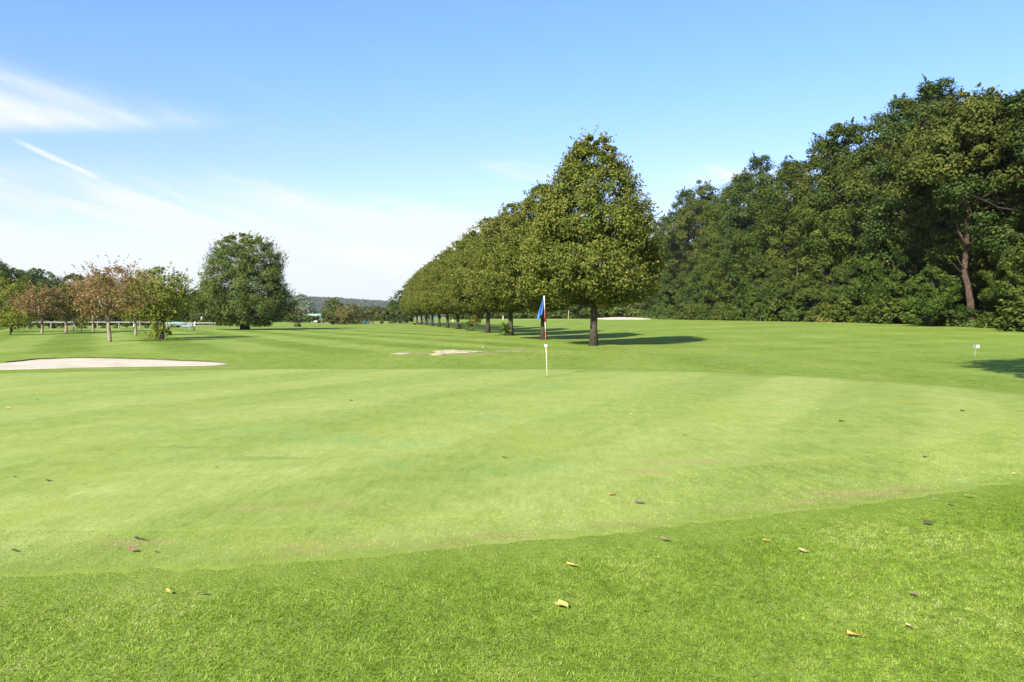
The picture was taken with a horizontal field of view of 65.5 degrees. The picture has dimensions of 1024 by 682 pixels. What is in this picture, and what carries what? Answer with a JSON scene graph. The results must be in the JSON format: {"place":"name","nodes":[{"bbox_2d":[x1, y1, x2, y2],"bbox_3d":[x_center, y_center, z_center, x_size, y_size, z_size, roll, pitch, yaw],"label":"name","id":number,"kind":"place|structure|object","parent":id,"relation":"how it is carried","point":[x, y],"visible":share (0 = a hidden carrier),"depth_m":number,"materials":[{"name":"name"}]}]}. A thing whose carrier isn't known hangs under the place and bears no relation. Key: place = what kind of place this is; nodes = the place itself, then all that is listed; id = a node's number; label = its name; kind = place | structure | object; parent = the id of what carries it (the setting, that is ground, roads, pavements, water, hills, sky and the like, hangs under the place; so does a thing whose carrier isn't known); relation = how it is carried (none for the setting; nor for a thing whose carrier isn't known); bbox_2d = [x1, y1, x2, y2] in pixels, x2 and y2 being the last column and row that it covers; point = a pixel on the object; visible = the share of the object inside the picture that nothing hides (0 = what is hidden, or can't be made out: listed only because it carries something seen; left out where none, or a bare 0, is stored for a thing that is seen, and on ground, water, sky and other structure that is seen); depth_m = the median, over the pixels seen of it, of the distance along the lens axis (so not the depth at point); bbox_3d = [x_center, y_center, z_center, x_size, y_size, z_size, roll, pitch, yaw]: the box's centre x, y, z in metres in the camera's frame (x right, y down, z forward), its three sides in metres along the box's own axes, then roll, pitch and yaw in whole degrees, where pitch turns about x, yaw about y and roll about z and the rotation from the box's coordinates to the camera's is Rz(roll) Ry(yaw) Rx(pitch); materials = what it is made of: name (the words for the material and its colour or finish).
{"place":"outdoors","nodes":[
{"label":"outdoors","id":0,"kind":"place"},
{"bbox_2d":[0,317,1023,681],"bbox_3d":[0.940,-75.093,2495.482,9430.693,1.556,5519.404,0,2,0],"label":"ground","id":1,"kind":"structure","parent":0,"point":[916,353],"depth_m":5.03,"materials":[{"name":"green plant"}]},
{"bbox_2d":[0,258,19,306],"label":"background tree","id":2,"kind":"object","parent":1,"relation":"on","point":[5,270],"visible":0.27,"depth_m":189.62,"materials":[{"name":"green plant"}]},
{"bbox_2d":[0,311,39,334],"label":"orchard tree","id":3,"kind":"object","parent":1,"relation":"on","point":[24,320],"visible":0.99,"depth_m":69.57,"materials":[{"name":"green plant"}]},
{"bbox_2d":[0,277,44,331],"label":"orchard tree","id":4,"kind":"object","parent":1,"relation":"on","point":[6,293],"visible":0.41,"depth_m":83.26,"materials":[{"name":"green plant"}]},
{"bbox_2d":[6,281,71,333],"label":"orchard tree","id":5,"kind":"object","parent":1,"relation":"on","point":[39,308],"visible":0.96,"depth_m":74.27,"materials":[{"name":"brown plant"}]},
{"bbox_2d":[10,267,67,305],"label":"background tree","id":6,"kind":"object","parent":1,"relation":"on","point":[38,278],"visible":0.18,"depth_m":192.55,"materials":[{"name":"green plant"}]},
{"bbox_2d":[40,281,85,332],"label":"orchard tree","id":7,"kind":"object","parent":1,"relation":"on","point":[67,314],"visible":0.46,"depth_m":79.63,"materials":[{"name":"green plant"}]},
{"bbox_2d":[55,273,97,290],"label":"background tree","id":8,"kind":"object","parent":1,"relation":"on","point":[71,275],"visible":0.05,"depth_m":213.40,"materials":[{"name":"green plant"}]},
{"bbox_2d":[9,322,149,329],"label":"rail fence","id":9,"kind":"object","parent":1,"relation":"on","point":[91,322],"visible":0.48,"depth_m":99.92,"materials":[{"name":"wood"}]},
{"bbox_2d":[71,316,89,332],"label":"orchard tree","id":10,"kind":"object","parent":1,"relation":"on","point":[84,322],"visible":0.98,"depth_m":76.74,"materials":[{"name":"green plant"}]},
{"bbox_2d":[4,319,159,327],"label":"hedge","id":11,"kind":"object","parent":1,"relation":"on","point":[47,324],"visible":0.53,"depth_m":110.29,"materials":[{"name":"green plant"}]},
{"bbox_2d":[66,271,116,331],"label":"orchard tree","id":12,"kind":"object","parent":1,"relation":"on","point":[92,315],"visible":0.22,"depth_m":85.61,"materials":[{"name":"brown plant"}]},
{"bbox_2d":[56,254,168,341],"bbox_3d":[-25.395,-2.772,50.872,6.282,5.738,5.702,0,2,0],"label":"orchard tree","id":13,"kind":"object","parent":1,"relation":"on","point":[101,297],"visible":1,"depth_m":50.69,"materials":[{"name":"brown plant"}]},
{"bbox_2d":[0,357,228,369],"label":"sand bunker","id":14,"kind":"object","parent":1,"relation":"on","point":[66,362],"visible":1,"depth_m":28.02,"materials":[{"name":"sand"}]},
{"bbox_2d":[109,282,157,335],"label":"orchard tree","id":15,"kind":"object","parent":1,"relation":"on","point":[135,318],"visible":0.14,"depth_m":67.63,"materials":[{"name":"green plant"}]},
{"bbox_2d":[138,318,172,338],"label":"sucker shoots","id":16,"kind":"object","parent":1,"relation":"on","point":[157,332],"visible":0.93,"depth_m":57.42,"materials":[{"name":"green plant"}]},
{"bbox_2d":[116,261,203,338],"bbox_3d":[-25.584,-2.906,57.569,5.319,5.605,6.312,0,2,0],"label":"orchard tree","id":17,"kind":"object","parent":1,"relation":"on","point":[175,297],"visible":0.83,"depth_m":57.24,"materials":[{"name":"green plant"}]},
{"bbox_2d":[149,315,231,325],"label":"hedge","id":18,"kind":"object","parent":1,"relation":"on","point":[192,319],"visible":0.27,"depth_m":140.88,"materials":[{"name":"green plant"}]},
{"bbox_2d":[182,311,211,325],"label":"woodland shrub","id":19,"kind":"object","parent":1,"relation":"on","point":[201,322],"visible":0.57,"depth_m":146.14,"materials":[{"name":"green plant"}]},
{"bbox_2d":[187,229,301,329],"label":"spreading tree","id":20,"kind":"object","parent":1,"relation":"on","point":[241,274],"visible":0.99,"depth_m":95.61,"materials":[{"name":"green plant"}]},
{"bbox_2d":[253,314,311,326],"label":"hedge","id":21,"kind":"object","parent":1,"relation":"on","point":[307,318],"visible":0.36,"depth_m":128.84,"materials":[{"name":"green plant"}]},
{"bbox_2d":[293,292,318,313],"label":"silvery tree","id":22,"kind":"object","parent":1,"relation":"on","point":[304,300],"visible":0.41,"depth_m":268.31,"materials":[{"name":"green plant"}]},
{"bbox_2d":[306,314,338,324],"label":"hedge","id":23,"kind":"object","parent":1,"relation":"on","point":[328,317],"visible":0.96,"depth_m":153.10,"materials":[{"name":"green plant"}]},
{"bbox_2d":[319,297,345,321],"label":"round tree","id":24,"kind":"object","parent":1,"relation":"on","point":[333,302],"visible":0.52,"depth_m":243.11,"materials":[{"name":"green plant"}]},
{"bbox_2d":[331,306,356,323],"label":"russet bush","id":25,"kind":"object","parent":1,"relation":"on","point":[347,315],"visible":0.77,"depth_m":166.94,"materials":[{"name":"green plant"}]},
{"bbox_2d":[334,303,370,323],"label":"dark bush","id":26,"kind":"object","parent":1,"relation":"on","point":[361,318],"visible":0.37,"depth_m":183.75,"materials":[{"name":"green plant"}]},
{"bbox_2d":[367,306,390,320],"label":"field tree","id":27,"kind":"object","parent":1,"relation":"on","point":[372,316],"visible":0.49,"depth_m":297.79,"materials":[{"name":"green plant"}]},
{"bbox_2d":[355,308,415,323],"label":"hedge","id":28,"kind":"object","parent":1,"relation":"on","point":[383,312],"visible":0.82,"depth_m":179.88,"materials":[{"name":"green plant"}]},
{"bbox_2d":[385,290,415,323],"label":"loose tree","id":29,"kind":"object","parent":1,"relation":"on","point":[400,319],"visible":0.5,"depth_m":188.85,"materials":[{"name":"green plant"}]},
{"bbox_2d":[399,277,417,322],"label":"lime tree","id":30,"kind":"object","parent":1,"relation":"on","point":[404,296],"visible":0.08,"depth_m":173.12,"materials":[{"name":"green plant"}]},
{"bbox_2d":[403,266,427,324],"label":"lime tree","id":31,"kind":"object","parent":1,"relation":"on","point":[408,298],"visible":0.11,"depth_m":149.39,"materials":[{"name":"green plant"}]},
{"bbox_2d":[409,260,433,325],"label":"lime tree","id":32,"kind":"object","parent":1,"relation":"on","point":[414,306],"visible":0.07,"depth_m":137.97,"materials":[{"name":"green plant"}]},
{"bbox_2d":[412,254,443,326],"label":"lime tree","id":33,"kind":"object","parent":1,"relation":"on","point":[419,291],"visible":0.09,"depth_m":125.85,"materials":[{"name":"green plant"}]},
{"bbox_2d":[416,249,454,327],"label":"lime tree","id":34,"kind":"object","parent":1,"relation":"on","point":[424,295],"visible":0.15,"depth_m":113.87,"materials":[{"name":"green plant"}]},
{"bbox_2d":[427,240,467,328],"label":"lime tree","id":35,"kind":"object","parent":1,"relation":"on","point":[434,282],"visible":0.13,"depth_m":102.04,"materials":[{"name":"green plant"}]},
{"bbox_2d":[429,349,483,354],"bbox_3d":[-2.937,0.479,34.692,2.267,0.113,3.655,1,2,34],"label":"sand patch","id":36,"kind":"object","parent":1,"relation":"on","point":[439,352],"visible":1,"depth_m":35.08,"materials":[{"name":"beige sand"}]},
{"bbox_2d":[434,230,484,330],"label":"lime tree","id":37,"kind":"object","parent":1,"relation":"on","point":[448,301],"visible":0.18,"depth_m":89.92,"materials":[{"name":"green plant"}]},
{"bbox_2d":[446,216,500,332],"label":"lime tree","id":38,"kind":"object","parent":1,"relation":"on","point":[458,293],"visible":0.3,"depth_m":78.31,"materials":[{"name":"green plant"}]},
{"bbox_2d":[459,202,531,335],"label":"lime tree","id":39,"kind":"object","parent":1,"relation":"on","point":[478,263],"visible":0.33,"depth_m":66.45,"materials":[{"name":"green plant"}]},
{"bbox_2d":[0,369,1023,576],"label":"green collar","id":40,"kind":"object","parent":1,"relation":"on","point":[998,398],"visible":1,"depth_m":6.53,"materials":[{"name":"green plant"}]},
{"bbox_2d":[0,371,1005,530],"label":"putting green","id":41,"kind":"object","parent":40,"relation":"on","point":[505,391],"visible":1,"depth_m":10.66,"materials":[{"name":"green plant"}]},
{"bbox_2d":[537,296,547,376],"bbox_3d":[0.805,-0.025,20.728,0.330,2.304,0.108,0,2,8],"label":"flagstick","id":42,"kind":"object","parent":41,"relation":"on","point":[540,314],"visible":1,"depth_m":20.70,"materials":[{"name":"blue paint"}]},
{"bbox_2d":[476,180,596,339],"bbox_3d":[2.111,-5.650,55.825,8.604,11.290,8.617,1,2,33],"label":"lime tree","id":43,"kind":"object","parent":1,"relation":"on","point":[494,282],"visible":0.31,"depth_m":54.57,"materials":[{"name":"green plant"}]},
{"bbox_2d":[560,304,590,318],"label":"woodland shrub","id":44,"kind":"object","parent":1,"relation":"on","point":[583,311],"visible":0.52,"depth_m":249.43,"materials":[{"name":"green plant"}]},
{"bbox_2d":[516,125,670,345],"bbox_3d":[4.348,-5.684,43.838,8.585,12.102,8.081,-1,2,-34],"label":"lime tree","id":45,"kind":"object","parent":1,"relation":"on","point":[621,253],"visible":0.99,"depth_m":41.98,"materials":[{"name":"green plant"}]},
{"bbox_2d":[597,303,638,317],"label":"woodland shrub","id":46,"kind":"object","parent":1,"relation":"on","point":[614,312],"visible":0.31,"depth_m":241.07,"materials":[{"name":"green plant"}]},
{"bbox_2d":[597,317,649,319],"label":"sand bunker","id":47,"kind":"object","parent":1,"relation":"on","point":[620,318],"visible":0.98,"depth_m":152.69},
{"bbox_2d":[623,296,643,317],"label":"woodland shrub","id":48,"kind":"object","parent":1,"relation":"on","point":[634,312],"visible":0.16,"depth_m":236.78,"materials":[{"name":"green plant"}]},
{"bbox_2d":[639,238,685,309],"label":"broadleaf tree","id":49,"kind":"object","parent":1,"relation":"on","point":[643,304],"visible":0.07,"depth_m":222.88,"materials":[{"name":"green plant"}]},
{"bbox_2d":[648,272,677,310],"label":"understorey tree","id":50,"kind":"object","parent":1,"relation":"on","point":[666,300],"visible":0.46,"depth_m":206.46,"materials":[{"name":"green plant"}]},
{"bbox_2d":[648,213,692,243],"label":"broadleaf tree","id":51,"kind":"object","parent":1,"relation":"on","point":[665,218],"visible":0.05,"depth_m":237.77,"materials":[{"name":"green plant"}]},
{"bbox_2d":[664,304,683,318],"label":"woodland shrub","id":52,"kind":"object","parent":1,"relation":"on","point":[671,312],"visible":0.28,"depth_m":180.66,"materials":[{"name":"green plant"}]},
{"bbox_2d":[668,276,689,303],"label":"understorey tree","id":53,"kind":"object","parent":1,"relation":"on","point":[678,299],"visible":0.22,"depth_m":189.02,"materials":[{"name":"green plant"}]},
{"bbox_2d":[654,185,705,302],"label":"broadleaf tree","id":54,"kind":"object","parent":1,"relation":"on","point":[676,205],"visible":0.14,"depth_m":211.81,"materials":[{"name":"green plant"}]},
{"bbox_2d":[658,180,720,296],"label":"broadleaf tree","id":55,"kind":"object","parent":1,"relation":"on","point":[685,216],"visible":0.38,"depth_m":190.56,"materials":[{"name":"green plant"}]},
{"bbox_2d":[674,264,705,314],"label":"understorey tree","id":56,"kind":"object","parent":1,"relation":"on","point":[688,298],"visible":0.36,"depth_m":174.59,"materials":[{"name":"green plant"}]},
{"bbox_2d":[667,208,720,284],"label":"broadleaf tree","id":57,"kind":"object","parent":1,"relation":"on","point":[680,255],"visible":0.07,"depth_m":199.92,"materials":[{"name":"green plant"}]},
{"bbox_2d":[685,301,712,319],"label":"woodland shrub","id":58,"kind":"object","parent":1,"relation":"on","point":[690,312],"visible":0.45,"depth_m":161.00,"materials":[{"name":"green plant"}]},
{"bbox_2d":[685,277,725,319],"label":"understorey tree","id":59,"kind":"object","parent":1,"relation":"on","point":[706,284],"visible":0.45,"depth_m":161.66,"materials":[{"name":"green plant"}]},
{"bbox_2d":[694,306,716,319],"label":"woodland shrub","id":60,"kind":"object","parent":1,"relation":"on","point":[705,313],"visible":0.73,"depth_m":154.55,"materials":[{"name":"green plant"}]},
{"bbox_2d":[687,181,751,299],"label":"broadleaf tree","id":61,"kind":"object","parent":1,"relation":"on","point":[705,264],"visible":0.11,"depth_m":171.19,"materials":[{"name":"green plant"}]},
{"bbox_2d":[704,266,743,314],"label":"understorey tree","id":62,"kind":"object","parent":1,"relation":"on","point":[720,294],"visible":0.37,"depth_m":149.47,"materials":[{"name":"green plant"}]},
{"bbox_2d":[724,303,748,320],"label":"woodland shrub","id":63,"kind":"object","parent":1,"relation":"on","point":[736,314],"visible":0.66,"depth_m":133.51,"materials":[{"name":"green plant"}]},
{"bbox_2d":[697,167,782,288],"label":"broadleaf tree","id":64,"kind":"object","parent":1,"relation":"on","point":[709,251],"visible":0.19,"depth_m":153.97,"materials":[{"name":"green plant"}]},
{"bbox_2d":[714,151,796,304],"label":"broadleaf tree","id":65,"kind":"object","parent":1,"relation":"on","point":[726,256],"visible":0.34,"depth_m":142.20,"materials":[{"name":"green plant"}]},
{"bbox_2d":[736,258,774,316],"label":"understorey tree","id":66,"kind":"object","parent":1,"relation":"on","point":[749,297],"visible":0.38,"depth_m":129.62,"materials":[{"name":"green plant"}]},
{"bbox_2d":[748,299,784,320],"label":"woodland shrub","id":67,"kind":"object","parent":1,"relation":"on","point":[757,310],"visible":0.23,"depth_m":119.65,"materials":[{"name":"green plant"}]},
{"bbox_2d":[748,269,791,309],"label":"understorey tree","id":68,"kind":"object","parent":1,"relation":"on","point":[766,298],"visible":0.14,"depth_m":122.77,"materials":[{"name":"green plant"}]},
{"bbox_2d":[728,155,833,292],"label":"broadleaf tree","id":69,"kind":"object","parent":1,"relation":"on","point":[774,243],"visible":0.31,"depth_m":130.72,"materials":[{"name":"green plant"}]},
{"bbox_2d":[760,295,801,320],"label":"woodland shrub","id":70,"kind":"object","parent":1,"relation":"on","point":[777,306],"visible":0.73,"depth_m":111.70,"materials":[{"name":"green plant"}]},
{"bbox_2d":[762,253,822,304],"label":"understorey tree","id":71,"kind":"object","parent":1,"relation":"on","point":[786,280],"visible":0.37,"depth_m":115.62,"materials":[{"name":"green plant"}]},
{"bbox_2d":[781,305,810,321],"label":"woodland shrub","id":72,"kind":"object","parent":1,"relation":"on","point":[796,315],"visible":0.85,"depth_m":104.69,"materials":[{"name":"green plant"}]},
{"bbox_2d":[772,135,861,294],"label":"broadleaf tree","id":73,"kind":"object","parent":1,"relation":"on","point":[802,188],"visible":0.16,"depth_m":118.74,"materials":[{"name":"green plant"}]},
{"bbox_2d":[805,300,833,321],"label":"woodland shrub","id":74,"kind":"object","parent":1,"relation":"on","point":[822,314],"visible":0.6,"depth_m":98.57,"materials":[{"name":"green plant"}]},
{"bbox_2d":[792,253,852,315],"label":"understorey tree","id":75,"kind":"object","parent":1,"relation":"on","point":[817,292],"visible":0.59,"depth_m":103.16,"materials":[{"name":"green plant"}]},
{"bbox_2d":[787,116,893,299],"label":"broadleaf tree","id":76,"kind":"object","parent":1,"relation":"on","point":[808,219],"visible":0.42,"depth_m":107.62,"materials":[{"name":"green plant"}]},
{"bbox_2d":[823,293,872,321],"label":"woodland shrub","id":77,"kind":"object","parent":1,"relation":"on","point":[841,309],"visible":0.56,"depth_m":90.57,"materials":[{"name":"green plant"}]},
{"bbox_2d":[828,263,867,321],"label":"understorey tree","id":78,"kind":"object","parent":1,"relation":"on","point":[837,289],"visible":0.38,"depth_m":96.82,"materials":[{"name":"green plant"}]},
{"bbox_2d":[853,300,895,322],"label":"woodland shrub","id":79,"kind":"object","parent":1,"relation":"on","point":[862,315],"visible":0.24,"depth_m":84.80,"materials":[{"name":"green plant"}]},
{"bbox_2d":[847,230,919,322],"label":"understorey tree","id":80,"kind":"object","parent":1,"relation":"on","point":[868,264],"visible":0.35,"depth_m":86.04,"materials":[{"name":"green plant"}]},
{"bbox_2d":[827,93,941,289],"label":"broadleaf tree","id":81,"kind":"object","parent":1,"relation":"on","point":[873,128],"visible":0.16,"depth_m":99.87,"materials":[{"name":"green plant"}]},
{"bbox_2d":[866,290,927,323],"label":"woodland shrub","id":82,"kind":"object","parent":1,"relation":"on","point":[886,315],"visible":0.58,"depth_m":78.11,"materials":[{"name":"green plant"}]},
{"bbox_2d":[873,238,951,318],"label":"understorey tree","id":83,"kind":"object","parent":1,"relation":"on","point":[891,282],"visible":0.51,"depth_m":80.04,"materials":[{"name":"green plant"}]},
{"bbox_2d":[839,87,999,281],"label":"broadleaf tree","id":84,"kind":"object","parent":1,"relation":"on","point":[898,212],"visible":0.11,"depth_m":92.76,"materials":[{"name":"green plant"}]},
{"bbox_2d":[899,261,979,325],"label":"bush","id":85,"kind":"object","parent":1,"relation":"on","point":[933,307],"visible":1,"depth_m":68.50,"materials":[{"name":"green plant"}]},
{"bbox_2d":[857,73,1022,304],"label":"broadleaf tree","id":86,"kind":"object","parent":1,"relation":"on","point":[934,93],"visible":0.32,"depth_m":83.48,"materials":[{"name":"green plant"}]},
{"bbox_2d":[922,303,970,325],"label":"woodland shrub","id":87,"kind":"object","parent":1,"relation":"on","point":[953,305],"visible":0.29,"depth_m":70.62,"materials":[{"name":"green plant"}]},
{"bbox_2d":[872,83,1023,319],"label":"forked tree","id":88,"kind":"object","parent":1,"relation":"on","point":[928,155],"visible":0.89,"depth_m":68.28,"materials":[{"name":"green plant"}]},
{"bbox_2d":[895,92,1023,313],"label":"broadleaf tree","id":89,"kind":"object","parent":1,"relation":"on","point":[921,220],"visible":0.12,"depth_m":76.54,"materials":[{"name":"green plant"}]},
{"bbox_2d":[922,89,1023,286],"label":"broadleaf tree","id":90,"kind":"object","parent":1,"relation":"on","point":[1016,107],"visible":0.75,"depth_m":66.45,"materials":[{"name":"green plant"}]},
{"bbox_2d":[950,287,997,319],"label":"woodland shrub","id":91,"kind":"object","parent":1,"relation":"on","point":[976,308],"visible":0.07,"depth_m":80.16,"materials":[{"name":"green plant"}]},
{"bbox_2d":[957,318,991,326],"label":"shrub","id":92,"kind":"object","parent":1,"relation":"on","point":[967,323],"visible":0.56,"depth_m":67.98,"materials":[{"name":"green plant"}]},
{"bbox_2d":[926,91,1023,303],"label":"broadleaf tree","id":93,"kind":"object","parent":1,"relation":"on","point":[950,252],"visible":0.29,"depth_m":72.69,"materials":[{"name":"green plant"}]},
{"bbox_2d":[972,309,1005,327],"bbox_3d":[39.248,-1.687,64.993,2.945,1.778,2.855,0,2,-9],"label":"woodland shrub","id":94,"kind":"object","parent":1,"relation":"on","point":[982,320],"visible":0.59,"depth_m":64.61,"materials":[{"name":"green plant"}]},
{"bbox_2d":[978,245,1023,327],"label":"understorey tree","id":95,"kind":"object","parent":1,"relation":"on","point":[988,298],"visible":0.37,"depth_m":64.42,"materials":[{"name":"green plant"}]},
{"bbox_2d":[990,239,1023,319],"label":"understorey tree","id":96,"kind":"object","parent":1,"relation":"on","point":[1005,286],"visible":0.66,"depth_m":61.49,"materials":[{"name":"green plant"}]},
{"bbox_2d":[992,287,1023,331],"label":"woodland shrub","id":97,"kind":"object","parent":1,"relation":"on","point":[1010,312],"visible":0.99,"depth_m":57.69,"materials":[{"name":"green plant"}]},
{"bbox_2d":[0,400,1023,598],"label":"short grass","id":98,"kind":"structure","parent":0,"point":[472,481],"depth_m":7.71,"materials":[{"name":"green plant"}]},
{"bbox_2d":[0,0,1023,305],"label":"sky","id":99,"kind":"structure","parent":0,"point":[364,138],"materials":[{"name":"blue"}]},
{"bbox_3d":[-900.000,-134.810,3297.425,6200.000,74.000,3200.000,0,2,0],"label":"hills","id":100,"kind":"structure","parent":0,"visible":0},
{"bbox_2d":[238,294,444,316],"bbox_3d":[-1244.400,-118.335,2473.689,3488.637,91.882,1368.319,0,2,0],"label":"wood","id":101,"kind":"object","parent":100,"relation":"on","point":[318,303],"visible":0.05,"depth_m":2600.00,"materials":[{"name":"green plant"}]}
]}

